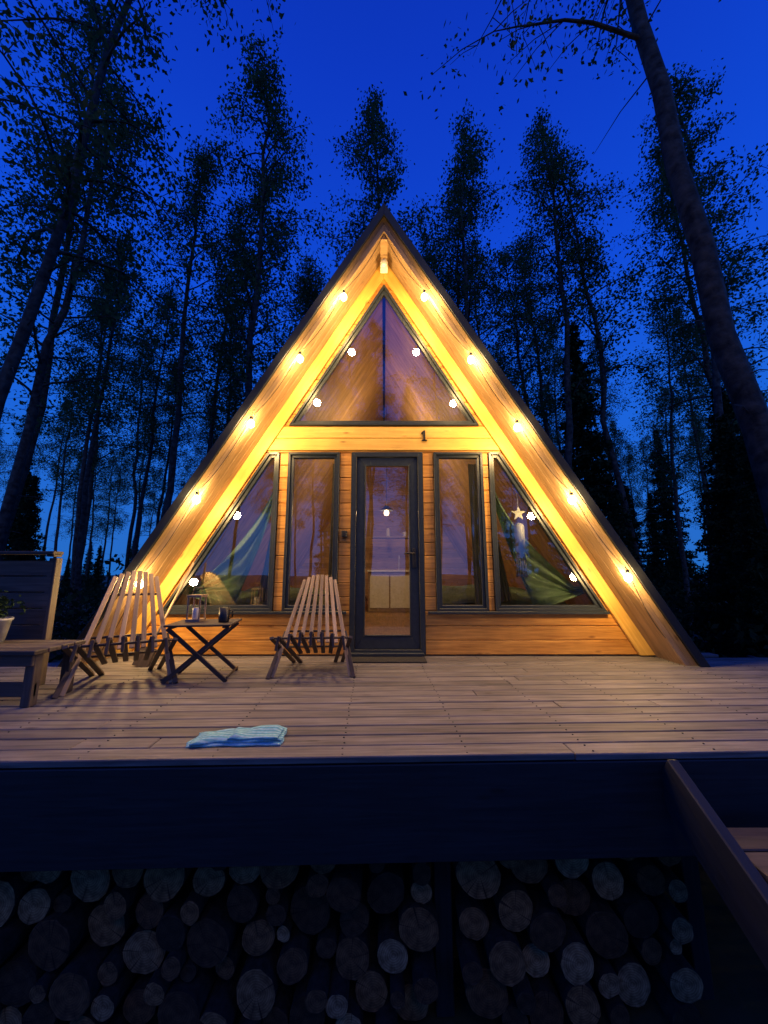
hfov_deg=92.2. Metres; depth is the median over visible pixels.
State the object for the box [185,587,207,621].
candle lantern
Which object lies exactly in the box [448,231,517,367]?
birch tree
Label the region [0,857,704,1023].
firewood stack
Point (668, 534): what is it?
distant forest
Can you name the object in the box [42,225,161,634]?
birch tree
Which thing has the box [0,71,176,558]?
birch tree
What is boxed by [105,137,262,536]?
birch tree
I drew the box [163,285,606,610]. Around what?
window frames
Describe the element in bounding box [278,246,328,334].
birch tree
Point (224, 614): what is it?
mug
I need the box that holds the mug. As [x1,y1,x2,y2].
[218,607,232,622]
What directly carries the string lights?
attached to the frame cabin
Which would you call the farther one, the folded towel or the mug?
the mug
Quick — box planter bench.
[0,551,85,707]
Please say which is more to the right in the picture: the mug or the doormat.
the doormat
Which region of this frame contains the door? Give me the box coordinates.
[349,452,425,656]
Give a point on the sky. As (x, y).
(333, 49)
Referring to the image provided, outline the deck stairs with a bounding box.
[662,760,767,970]
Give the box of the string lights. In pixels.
[102,234,665,649]
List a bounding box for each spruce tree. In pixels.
[0,474,46,608]
[1,450,39,592]
[556,321,658,591]
[605,489,644,568]
[684,386,746,650]
[692,412,750,657]
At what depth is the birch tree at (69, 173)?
7.34 m
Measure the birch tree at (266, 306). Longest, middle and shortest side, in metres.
20.527 x 5.008 x 4.844 m
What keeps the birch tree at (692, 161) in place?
on the ground
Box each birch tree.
[0,0,166,560]
[0,0,295,421]
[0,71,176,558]
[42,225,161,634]
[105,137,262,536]
[164,219,271,452]
[181,23,339,413]
[181,154,312,430]
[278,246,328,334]
[312,81,451,285]
[403,0,767,530]
[407,98,570,403]
[414,226,455,298]
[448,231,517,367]
[482,243,562,425]
[498,102,632,468]
[519,147,681,572]
[600,112,767,438]
[618,50,767,477]
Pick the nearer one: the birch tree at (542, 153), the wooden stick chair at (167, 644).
the wooden stick chair at (167, 644)
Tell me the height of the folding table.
0.448 m
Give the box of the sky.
[0,0,767,574]
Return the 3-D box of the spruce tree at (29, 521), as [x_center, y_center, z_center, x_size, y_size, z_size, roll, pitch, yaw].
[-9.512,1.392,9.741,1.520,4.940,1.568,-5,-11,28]
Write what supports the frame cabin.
on the ground
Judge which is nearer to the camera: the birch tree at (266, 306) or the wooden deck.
the wooden deck
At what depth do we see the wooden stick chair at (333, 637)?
3.30 m
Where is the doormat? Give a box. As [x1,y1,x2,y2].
[352,656,426,662]
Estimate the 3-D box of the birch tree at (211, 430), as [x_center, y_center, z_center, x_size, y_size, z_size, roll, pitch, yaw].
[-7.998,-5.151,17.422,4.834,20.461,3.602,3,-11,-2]
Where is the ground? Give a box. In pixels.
[43,575,767,1023]
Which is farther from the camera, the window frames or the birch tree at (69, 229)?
the birch tree at (69, 229)
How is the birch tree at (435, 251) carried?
on the ground
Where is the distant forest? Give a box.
[0,178,767,623]
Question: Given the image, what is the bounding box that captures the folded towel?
[185,725,286,747]
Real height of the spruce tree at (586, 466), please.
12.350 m
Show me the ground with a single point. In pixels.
(739, 971)
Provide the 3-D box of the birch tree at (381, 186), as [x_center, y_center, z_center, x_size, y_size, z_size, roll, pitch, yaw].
[0.015,-6.802,13.810,5.318,22.507,3.963,-1,-10,-7]
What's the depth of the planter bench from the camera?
2.86 m
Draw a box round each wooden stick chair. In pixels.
[51,571,177,698]
[266,575,355,678]
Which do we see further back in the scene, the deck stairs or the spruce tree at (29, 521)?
the spruce tree at (29, 521)
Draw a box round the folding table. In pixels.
[160,618,241,683]
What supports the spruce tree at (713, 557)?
on the ground
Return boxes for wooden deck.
[0,653,767,1016]
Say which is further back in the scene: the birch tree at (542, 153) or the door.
the birch tree at (542, 153)
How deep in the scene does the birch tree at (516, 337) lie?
17.86 m
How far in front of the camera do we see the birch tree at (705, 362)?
13.84 m
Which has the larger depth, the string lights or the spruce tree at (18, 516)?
the spruce tree at (18, 516)
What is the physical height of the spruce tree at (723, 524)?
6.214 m
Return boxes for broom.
[132,562,193,666]
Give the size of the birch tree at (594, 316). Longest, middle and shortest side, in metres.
20.014 x 4.883 x 4.724 m
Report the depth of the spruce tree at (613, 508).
9.53 m
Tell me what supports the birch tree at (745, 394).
on the ground
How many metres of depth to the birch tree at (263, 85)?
12.83 m
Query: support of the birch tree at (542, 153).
on the ground
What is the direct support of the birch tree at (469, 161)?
on the ground
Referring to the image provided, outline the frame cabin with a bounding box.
[57,203,710,666]
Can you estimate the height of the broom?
0.975 m

